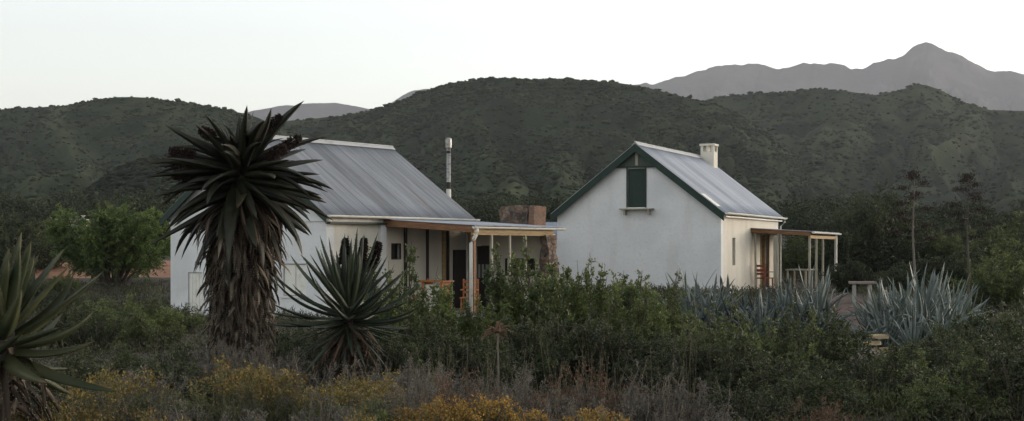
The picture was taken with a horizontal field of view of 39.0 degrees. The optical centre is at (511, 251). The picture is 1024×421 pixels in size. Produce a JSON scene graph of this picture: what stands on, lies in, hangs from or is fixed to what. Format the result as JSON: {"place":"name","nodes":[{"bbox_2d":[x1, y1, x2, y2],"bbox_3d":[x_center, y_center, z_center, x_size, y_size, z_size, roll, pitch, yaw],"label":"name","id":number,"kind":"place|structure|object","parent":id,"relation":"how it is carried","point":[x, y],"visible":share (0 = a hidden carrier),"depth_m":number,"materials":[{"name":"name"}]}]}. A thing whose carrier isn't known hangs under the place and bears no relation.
{"place":"outdoors","nodes":[
{"label":"outdoors","id":0,"kind":"place"},
{"bbox_2d":[35,260,170,278],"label":"dirt road","id":1,"kind":"structure","parent":0,"point":[55,272],"depth_m":61.43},
{"bbox_2d":[0,97,293,207],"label":"hill","id":2,"kind":"structure","parent":0,"point":[66,153],"depth_m":479.50,"materials":[{"name":"plant"}]},
{"bbox_2d":[248,89,429,120],"bbox_3d":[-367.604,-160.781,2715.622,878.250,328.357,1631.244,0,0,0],"label":"hill","id":3,"kind":"structure","parent":0,"point":[312,110],"depth_m":2876.78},
{"bbox_2d":[0,318,758,420],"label":"grass","id":4,"kind":"structure","parent":0,"point":[422,387],"depth_m":13.47,"materials":[{"name":"plant"}]},
{"bbox_2d":[0,0,1023,112],"label":"sky","id":5,"kind":"structure","parent":0,"point":[237,55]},
{"bbox_2d":[1,221,1023,420],"bbox_3d":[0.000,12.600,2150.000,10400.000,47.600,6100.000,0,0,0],"label":"ground","id":6,"kind":"structure","parent":0,"point":[153,279],"depth_m":42.62,"materials":[{"name":"soil"}]},
{"bbox_2d":[0,208,58,272],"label":"bush","id":7,"kind":"object","parent":6,"relation":"on","point":[29,233],"visible":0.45,"depth_m":60.28,"materials":[{"name":"green plant"}]},
{"bbox_2d":[0,232,115,420],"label":"aloe","id":8,"kind":"object","parent":6,"relation":"on","point":[20,285],"visible":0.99,"depth_m":10.45,"materials":[{"name":"green plant"}]},
{"bbox_2d":[17,351,117,420],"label":"shrub","id":9,"kind":"object","parent":6,"relation":"on","point":[80,366],"visible":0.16,"depth_m":14.48,"materials":[{"name":"green plant"}]},
{"bbox_2d":[23,293,127,355],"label":"bush","id":10,"kind":"object","parent":6,"relation":"on","point":[73,318],"visible":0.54,"depth_m":25.99,"materials":[{"name":"green plant"}]},
{"bbox_2d":[43,392,156,420],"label":"bush","id":11,"kind":"object","parent":6,"relation":"on","point":[89,414],"visible":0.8,"depth_m":11.20,"materials":[{"name":"yellow plant"}]},
{"bbox_2d":[42,200,170,286],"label":"tree","id":12,"kind":"object","parent":6,"relation":"on","point":[114,243],"visible":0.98,"depth_m":54.04,"materials":[{"name":"green plant"}]},
{"bbox_2d":[46,338,179,398],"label":"shrub","id":13,"kind":"object","parent":6,"relation":"on","point":[120,365],"visible":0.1,"depth_m":16.41,"materials":[{"name":"green plant"}]},
{"bbox_2d":[82,298,157,351],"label":"bush","id":14,"kind":"object","parent":6,"relation":"on","point":[114,315],"visible":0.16,"depth_m":27.23,"materials":[{"name":"green plant"}]},
{"bbox_2d":[59,363,182,420],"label":"bush","id":15,"kind":"object","parent":6,"relation":"on","point":[129,386],"visible":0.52,"depth_m":12.14,"materials":[{"name":"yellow plant"}]},
{"bbox_2d":[88,289,184,334],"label":"bush","id":16,"kind":"object","parent":6,"relation":"on","point":[169,315],"visible":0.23,"depth_m":29.98,"materials":[{"name":"green plant"}]},
{"bbox_2d":[108,304,188,351],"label":"bush","id":17,"kind":"object","parent":6,"relation":"on","point":[142,330],"visible":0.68,"depth_m":25.72,"materials":[{"name":"green plant"}]},
{"bbox_2d":[97,360,201,418],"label":"shrub","id":18,"kind":"object","parent":6,"relation":"on","point":[160,382],"visible":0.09,"depth_m":14.95,"materials":[{"name":"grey plant"}]},
{"bbox_2d":[104,348,228,408],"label":"shrub","id":19,"kind":"object","parent":6,"relation":"on","point":[189,371],"visible":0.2,"depth_m":15.98,"materials":[{"name":"green plant"}]},
{"bbox_2d":[112,389,220,420],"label":"bush","id":20,"kind":"object","parent":6,"relation":"on","point":[147,406],"visible":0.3,"depth_m":12.17,"materials":[{"name":"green plant"}]},
{"bbox_2d":[142,336,211,371],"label":"shrub","id":21,"kind":"object","parent":6,"relation":"on","point":[179,353],"visible":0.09,"depth_m":19.42,"materials":[{"name":"green plant"}]},
{"bbox_2d":[159,335,238,398],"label":"shrub","id":22,"kind":"object","parent":6,"relation":"on","point":[196,356],"visible":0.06,"depth_m":17.53,"materials":[{"name":"grey plant"}]},
{"bbox_2d":[150,383,266,420],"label":"bush","id":23,"kind":"object","parent":6,"relation":"on","point":[200,415],"visible":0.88,"depth_m":11.27,"materials":[{"name":"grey plant"}]},
{"bbox_2d":[144,101,331,368],"bbox_3d":[-3.571,-0.035,19.078,2.514,3.862,2.356,0,0,0],"label":"aloe","id":24,"kind":"object","parent":6,"relation":"on","point":[248,184],"visible":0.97,"depth_m":18.70,"materials":[{"name":"green plant"}]},
{"bbox_2d":[189,343,292,403],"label":"shrub","id":25,"kind":"object","parent":6,"relation":"on","point":[207,366],"visible":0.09,"depth_m":16.51,"materials":[{"name":"grey plant"}]},
{"bbox_2d":[172,355,316,420],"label":"bush","id":26,"kind":"object","parent":6,"relation":"on","point":[224,370],"visible":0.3,"depth_m":12.56,"materials":[{"name":"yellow plant"}]},
{"bbox_2d":[179,362,337,420],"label":"bush","id":27,"kind":"object","parent":6,"relation":"on","point":[267,389],"visible":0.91,"depth_m":11.96,"materials":[{"name":"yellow plant"}]},
{"bbox_2d":[224,331,312,387],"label":"shrub","id":28,"kind":"object","parent":6,"relation":"on","point":[261,351],"visible":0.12,"depth_m":17.60,"materials":[{"name":"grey plant"}]},
{"bbox_2d":[229,313,330,372],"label":"shrub","id":29,"kind":"object","parent":6,"relation":"on","point":[286,346],"visible":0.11,"depth_m":20.21,"materials":[{"name":"green plant"}]},
{"bbox_2d":[242,371,359,420],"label":"bush","id":30,"kind":"object","parent":6,"relation":"on","point":[322,416],"visible":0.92,"depth_m":11.48,"materials":[{"name":"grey plant"}]},
{"bbox_2d":[256,347,350,398],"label":"shrub","id":31,"kind":"object","parent":6,"relation":"on","point":[309,382],"visible":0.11,"depth_m":16.22,"materials":[{"name":"grey plant"}]},
{"bbox_2d":[274,327,340,386],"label":"shrub","id":32,"kind":"object","parent":6,"relation":"on","point":[309,358],"visible":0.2,"depth_m":18.32,"materials":[{"name":"green plant"}]},
{"bbox_2d":[257,372,387,420],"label":"bush","id":33,"kind":"object","parent":6,"relation":"on","point":[344,399],"visible":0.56,"depth_m":12.11,"materials":[{"name":"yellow plant"}]},
{"bbox_2d":[262,227,423,394],"bbox_3d":[-1.988,0.794,17.014,1.962,2.154,1.906,0,0,0],"label":"aloe","id":34,"kind":"object","parent":6,"relation":"on","point":[349,284],"visible":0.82,"depth_m":16.87,"materials":[{"name":"green plant"}]},
{"bbox_2d":[160,135,565,319],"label":"cottage","id":35,"kind":"structure","parent":6,"relation":"on","point":[393,198],"depth_m":41.31,"materials":[{"name":"white paint"}]},
{"bbox_2d":[477,246,489,308],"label":"door","id":36,"kind":"structure","parent":35,"relation":"in","point":[483,252],"depth_m":42.81,"materials":[{"name":"brown wood"}]},
{"bbox_2d":[320,353,417,404],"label":"shrub","id":37,"kind":"object","parent":6,"relation":"on","point":[374,377],"visible":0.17,"depth_m":15.88,"materials":[{"name":"grey plant"}]},
{"bbox_2d":[322,369,421,420],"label":"bush","id":38,"kind":"object","parent":6,"relation":"on","point":[360,384],"visible":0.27,"depth_m":12.60,"materials":[{"name":"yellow plant"}]},
{"bbox_2d":[343,369,440,420],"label":"bush","id":39,"kind":"object","parent":6,"relation":"on","point":[409,403],"visible":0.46,"depth_m":12.03,"materials":[{"name":"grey plant"}]},
{"bbox_2d":[357,326,443,381],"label":"shrub","id":40,"kind":"object","parent":6,"relation":"on","point":[397,354],"visible":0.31,"depth_m":17.40,"materials":[{"name":"green plant"}]},
{"bbox_2d":[359,236,464,372],"bbox_3d":[-1.514,0.832,20.464,1.710,2.151,1.916,0,0,17],"label":"shrub","id":41,"kind":"object","parent":6,"relation":"on","point":[442,301],"visible":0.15,"depth_m":20.58,"materials":[{"name":"green plant"}]},
{"bbox_2d":[379,402,466,420],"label":"bush","id":42,"kind":"object","parent":6,"relation":"on","point":[426,414],"visible":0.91,"depth_m":11.15,"materials":[{"name":"yellow plant"}]},
{"bbox_2d":[361,303,488,373],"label":"shrub","id":43,"kind":"object","parent":6,"relation":"on","point":[429,333],"visible":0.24,"depth_m":19.05,"materials":[{"name":"green plant"}]},
{"bbox_2d":[386,359,488,407],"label":"bush","id":44,"kind":"object","parent":6,"relation":"on","point":[418,377],"visible":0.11,"depth_m":14.44,"materials":[{"name":"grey plant"}]},
{"bbox_2d":[381,366,500,413],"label":"bush","id":45,"kind":"object","parent":6,"relation":"on","point":[443,390],"visible":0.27,"depth_m":13.65,"materials":[{"name":"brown plant"}]},
{"bbox_2d":[387,325,528,392],"bbox_3d":[-0.690,1.409,17.951,1.840,0.972,1.211,0,0,-27],"label":"shrub","id":46,"kind":"object","parent":6,"relation":"on","point":[434,350],"visible":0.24,"depth_m":17.96,"materials":[{"name":"green plant"}]},
{"bbox_2d":[434,294,514,354],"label":"shrub","id":47,"kind":"object","parent":6,"relation":"on","point":[468,324],"visible":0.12,"depth_m":21.00,"materials":[{"name":"green plant"}]},
{"bbox_2d":[429,390,552,420],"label":"bush","id":48,"kind":"object","parent":6,"relation":"on","point":[462,410],"visible":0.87,"depth_m":11.25,"materials":[{"name":"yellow plant"}]},
{"bbox_2d":[437,333,569,399],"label":"shrub","id":49,"kind":"object","parent":6,"relation":"on","point":[506,356],"visible":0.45,"depth_m":17.28,"materials":[{"name":"green plant"}]},
{"bbox_2d":[0,182,1023,245],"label":"scrubland","id":50,"kind":"structure","parent":6,"relation":"on","point":[798,215],"depth_m":128.94,"materials":[{"name":"plant"}]},
{"bbox_2d":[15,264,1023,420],"bbox_3d":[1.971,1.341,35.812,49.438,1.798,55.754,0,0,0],"label":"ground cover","id":51,"kind":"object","parent":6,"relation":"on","point":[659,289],"visible":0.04,"depth_m":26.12,"materials":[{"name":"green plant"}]},
{"bbox_2d":[473,360,571,410],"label":"bush","id":52,"kind":"object","parent":6,"relation":"on","point":[518,379],"visible":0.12,"depth_m":14.56,"materials":[{"name":"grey plant"}]},
{"bbox_2d":[472,304,581,388],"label":"shrub","id":53,"kind":"object","parent":6,"relation":"on","point":[534,339],"visible":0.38,"depth_m":18.18,"materials":[{"name":"green plant"}]},
{"bbox_2d":[476,235,595,337],"bbox_3d":[0.513,0.829,21.609,1.983,2.159,1.750,0,0,39],"label":"shrub","id":54,"kind":"object","parent":6,"relation":"on","point":[502,294],"visible":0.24,"depth_m":21.55,"materials":[{"name":"green plant"}]},
{"bbox_2d":[485,372,587,420],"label":"bush","id":55,"kind":"object","parent":6,"relation":"on","point":[523,401],"visible":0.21,"depth_m":12.80,"materials":[{"name":"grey plant"}]},
{"bbox_2d":[517,300,630,385],"bbox_3d":[0.834,1.283,18.985,1.789,1.295,2.239,0,0,-16],"label":"shrub","id":56,"kind":"object","parent":6,"relation":"on","point":[557,327],"visible":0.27,"depth_m":18.82,"materials":[{"name":"green plant"}]},
{"bbox_2d":[518,361,656,420],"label":"bush","id":57,"kind":"object","parent":6,"relation":"on","point":[602,392],"visible":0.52,"depth_m":12.49,"materials":[{"name":"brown plant"}]},
{"bbox_2d":[559,405,629,420],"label":"bush","id":58,"kind":"object","parent":6,"relation":"on","point":[597,416],"visible":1,"depth_m":10.85,"materials":[{"name":"yellow plant"}]},
{"bbox_2d":[555,258,647,346],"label":"shrub","id":59,"kind":"object","parent":6,"relation":"on","point":[600,299],"visible":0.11,"depth_m":21.89,"materials":[{"name":"green plant"}]},
{"bbox_2d":[530,359,678,420],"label":"bush","id":60,"kind":"object","parent":6,"relation":"on","point":[649,416],"visible":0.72,"depth_m":12.25,"materials":[{"name":"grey plant"}]},
{"bbox_2d":[545,316,668,388],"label":"shrub","id":61,"kind":"object","parent":6,"relation":"on","point":[616,343],"visible":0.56,"depth_m":18.20,"materials":[{"name":"green plant"}]},
{"bbox_2d":[576,270,677,353],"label":"shrub","id":62,"kind":"object","parent":6,"relation":"on","point":[640,314],"visible":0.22,"depth_m":21.23,"materials":[{"name":"green plant"}]},
{"bbox_2d":[572,360,714,420],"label":"bush","id":63,"kind":"object","parent":6,"relation":"on","point":[631,398],"visible":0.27,"depth_m":12.63,"materials":[{"name":"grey plant"}]},
{"bbox_2d":[610,269,688,343],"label":"shrub","id":64,"kind":"object","parent":6,"relation":"on","point":[674,318],"visible":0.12,"depth_m":22.77,"materials":[{"name":"green plant"}]},
{"bbox_2d":[619,322,682,387],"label":"shrub","id":65,"kind":"object","parent":6,"relation":"on","point":[648,342],"visible":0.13,"depth_m":18.87,"materials":[{"name":"green plant"}]},
{"bbox_2d":[613,332,721,400],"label":"shrub","id":66,"kind":"object","parent":6,"relation":"on","point":[660,365],"visible":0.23,"depth_m":17.04,"materials":[{"name":"green plant"}]},
{"bbox_2d":[614,367,736,420],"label":"bush","id":67,"kind":"object","parent":6,"relation":"on","point":[695,407],"visible":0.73,"depth_m":12.42,"materials":[{"name":"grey plant"}]},
{"bbox_2d":[550,141,840,293],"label":"cottage","id":68,"kind":"structure","parent":6,"relation":"on","point":[656,213],"depth_m":48.41,"materials":[{"name":"white paint"}]},
{"bbox_2d":[643,324,789,404],"bbox_3d":[2.337,1.350,16.432,1.416,1.048,1.536,0,0,30],"label":"shrub","id":69,"kind":"object","parent":6,"relation":"on","point":[711,352],"visible":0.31,"depth_m":16.31,"materials":[{"name":"green plant"}]},
{"bbox_2d":[678,272,761,327],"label":"agave","id":70,"kind":"object","parent":6,"relation":"on","point":[720,307],"visible":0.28,"depth_m":32.81,"materials":[{"name":"green plant"}]},
{"bbox_2d":[670,332,810,411],"bbox_3d":[2.538,1.367,16.074,1.504,0.992,1.656,0,0,-4],"label":"shrub","id":71,"kind":"object","parent":6,"relation":"on","point":[743,350],"visible":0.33,"depth_m":15.91,"materials":[{"name":"green plant"}]},
{"bbox_2d":[683,374,801,420],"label":"shrub","id":72,"kind":"object","parent":6,"relation":"on","point":[762,408],"visible":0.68,"depth_m":13.40,"materials":[{"name":"green plant"}]},
{"bbox_2d":[725,289,780,338],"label":"agave","id":73,"kind":"object","parent":6,"relation":"on","point":[757,321],"visible":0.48,"depth_m":30.64,"materials":[{"name":"green plant"}]},
{"bbox_2d":[705,290,827,378],"bbox_3d":[3.086,1.236,18.089,1.400,1.513,1.705,0,0,-15],"label":"shrub","id":74,"kind":"object","parent":6,"relation":"on","point":[768,346],"visible":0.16,"depth_m":17.98,"materials":[{"name":"green plant"}]},
{"bbox_2d":[703,341,866,411],"bbox_3d":[2.901,1.448,15.469,1.791,0.978,1.431,0,0,15],"label":"shrub","id":75,"kind":"object","parent":6,"relation":"on","point":[765,380],"visible":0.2,"depth_m":15.37,"materials":[{"name":"green plant"}]},
{"bbox_2d":[779,234,826,273],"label":"bush","id":76,"kind":"object","parent":6,"relation":"on","point":[793,255],"visible":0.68,"depth_m":61.55,"materials":[{"name":"green plant"}]},
{"bbox_2d":[756,265,857,329],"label":"agave","id":77,"kind":"object","parent":6,"relation":"on","point":[823,292],"visible":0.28,"depth_m":33.61,"materials":[{"name":"green plant"}]},
{"bbox_2d":[743,359,871,420],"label":"shrub","id":78,"kind":"object","parent":6,"relation":"on","point":[814,385],"visible":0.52,"depth_m":14.34,"materials":[{"name":"green plant"}]},
{"bbox_2d":[773,392,866,420],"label":"bush","id":79,"kind":"object","parent":6,"relation":"on","point":[824,414],"visible":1,"depth_m":12.15,"materials":[{"name":"green plant"}]},
{"bbox_2d":[763,294,879,372],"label":"shrub","id":80,"kind":"object","parent":6,"relation":"on","point":[849,343],"visible":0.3,"depth_m":18.05,"materials":[{"name":"green plant"}]},
{"bbox_2d":[779,336,875,380],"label":"shrub","id":81,"kind":"object","parent":6,"relation":"on","point":[838,363],"visible":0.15,"depth_m":17.80,"materials":[{"name":"green plant"}]},
{"bbox_2d":[820,255,876,291],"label":"bush","id":82,"kind":"object","parent":6,"relation":"on","point":[854,272],"visible":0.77,"depth_m":49.70,"materials":[{"name":"green plant"}]},
{"bbox_2d":[812,190,909,278],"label":"bush","id":83,"kind":"object","parent":6,"relation":"on","point":[868,242],"visible":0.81,"depth_m":59.37,"materials":[{"name":"green plant"}]},
{"bbox_2d":[837,280,905,337],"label":"agave","id":84,"kind":"object","parent":6,"relation":"on","point":[862,315],"visible":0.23,"depth_m":30.42,"materials":[{"name":"green plant"}]},
{"bbox_2d":[829,178,933,273],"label":"bush","id":85,"kind":"object","parent":6,"relation":"on","point":[906,227],"visible":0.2,"depth_m":63.48,"materials":[{"name":"green plant"}]},
{"bbox_2d":[818,342,949,409],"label":"shrub","id":86,"kind":"object","parent":6,"relation":"on","point":[889,363],"visible":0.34,"depth_m":15.92,"materials":[{"name":"green plant"}]},
{"bbox_2d":[850,304,923,352],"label":"agave","id":87,"kind":"object","parent":6,"relation":"on","point":[889,330],"visible":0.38,"depth_m":28.43,"materials":[{"name":"green plant"}]},
{"bbox_2d":[868,264,921,294],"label":"bush","id":88,"kind":"object","parent":6,"relation":"on","point":[901,278],"visible":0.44,"depth_m":43.76,"materials":[{"name":"green plant"}]},
{"bbox_2d":[854,280,942,339],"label":"agave","id":89,"kind":"object","parent":6,"relation":"on","point":[881,319],"visible":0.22,"depth_m":29.34,"materials":[{"name":"green plant"}]},
{"bbox_2d":[858,271,946,327],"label":"agave","id":90,"kind":"object","parent":6,"relation":"on","point":[902,294],"visible":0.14,"depth_m":30.15,"materials":[{"name":"green plant"}]},
{"bbox_2d":[873,299,945,352],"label":"agave","id":91,"kind":"object","parent":6,"relation":"on","point":[914,331],"visible":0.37,"depth_m":28.15,"materials":[{"name":"green plant"}]},
{"bbox_2d":[884,168,941,297],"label":"agave flower stalk","id":92,"kind":"object","parent":6,"relation":"on","point":[924,208],"visible":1,"depth_m":35.99,"materials":[{"name":"brown"}]},
{"bbox_2d":[859,269,970,340],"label":"agave","id":93,"kind":"object","parent":6,"relation":"on","point":[924,305],"visible":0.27,"depth_m":29.00,"materials":[{"name":"green plant"}]},
{"bbox_2d":[891,252,939,289],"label":"bush","id":94,"kind":"object","parent":6,"relation":"on","point":[920,265],"visible":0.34,"depth_m":45.75,"materials":[{"name":"green plant"}]},
{"bbox_2d":[906,221,969,269],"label":"bush","id":95,"kind":"object","parent":6,"relation":"on","point":[934,249],"visible":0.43,"depth_m":65.33,"materials":[{"name":"green plant"}]},
{"bbox_2d":[897,331,987,384],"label":"shrub","id":96,"kind":"object","parent":6,"relation":"on","point":[937,358],"visible":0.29,"depth_m":17.87,"materials":[{"name":"green plant"}]},
{"bbox_2d":[901,282,983,334],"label":"agave","id":97,"kind":"object","parent":6,"relation":"on","point":[955,308],"visible":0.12,"depth_m":29.42,"materials":[{"name":"green plant"}]},
{"bbox_2d":[872,362,1014,420],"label":"shrub","id":98,"kind":"object","parent":6,"relation":"on","point":[930,390],"visible":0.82,"depth_m":14.24,"materials":[{"name":"green plant"}]},
{"bbox_2d":[918,250,976,291],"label":"bush","id":99,"kind":"object","parent":6,"relation":"on","point":[959,272],"visible":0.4,"depth_m":45.52,"materials":[{"name":"green plant"}]},
{"bbox_2d":[902,321,1023,377],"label":"shrub","id":100,"kind":"object","parent":6,"relation":"on","point":[963,338],"visible":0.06,"depth_m":18.92,"materials":[{"name":"green plant"}]},
{"bbox_2d":[939,172,997,308],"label":"agave flower stalk","id":101,"kind":"object","parent":6,"relation":"on","point":[967,177],"visible":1,"depth_m":36.99,"materials":[{"name":"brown plant"}]},
{"bbox_2d":[917,325,1023,420],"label":"shrub","id":102,"kind":"object","parent":6,"relation":"on","point":[1008,362],"visible":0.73,"depth_m":14.63,"materials":[{"name":"green plant"}]},
{"bbox_2d":[920,339,1023,420],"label":"shrub","id":103,"kind":"object","parent":6,"relation":"on","point":[971,374],"visible":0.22,"depth_m":14.76,"materials":[{"name":"green plant"}]},
{"bbox_2d":[928,286,1023,359],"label":"shrub","id":104,"kind":"object","parent":6,"relation":"on","point":[1017,334],"visible":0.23,"depth_m":19.91,"materials":[{"name":"green plant"}]},
{"bbox_2d":[948,224,1015,263],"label":"bush","id":105,"kind":"object","parent":6,"relation":"on","point":[992,233],"visible":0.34,"depth_m":61.67,"materials":[{"name":"green plant"}]},
{"bbox_2d":[947,249,1023,309],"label":"bush","id":106,"kind":"object","parent":6,"relation":"on","point":[1006,283],"visible":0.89,"depth_m":37.63,"materials":[{"name":"green plant"}]},
{"bbox_2d":[971,238,1023,287],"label":"bush","id":107,"kind":"object","parent":6,"relation":"on","point":[1012,252],"visible":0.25,"depth_m":44.89,"materials":[{"name":"green plant"}]},
{"bbox_2d":[282,78,842,206],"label":"hill","id":108,"kind":"structure","parent":0,"point":[632,123],"depth_m":540.53,"materials":[{"name":"plant"}]},
{"bbox_2d":[635,42,1023,110],"bbox_3d":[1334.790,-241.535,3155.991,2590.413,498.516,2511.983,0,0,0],"label":"mountains","id":109,"kind":"structure","parent":0,"point":[961,77],"depth_m":3265.38,"materials":[{"name":"stone"}]},
{"bbox_2d":[705,84,1023,214],"bbox_3d":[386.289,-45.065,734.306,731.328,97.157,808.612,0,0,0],"label":"hill","id":110,"kind":"structure","parent":0,"point":[946,161],"depth_m":708.43,"materials":[{"name":"plant"}]},
{"bbox_2d":[0,76,1023,229],"bbox_3d":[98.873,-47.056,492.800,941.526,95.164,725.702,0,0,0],"label":"hillside scrub","id":111,"kind":"object","parent":110,"relation":"on","point":[136,182],"visible":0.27,"depth_m":531.93,"materials":[{"name":"plant"}]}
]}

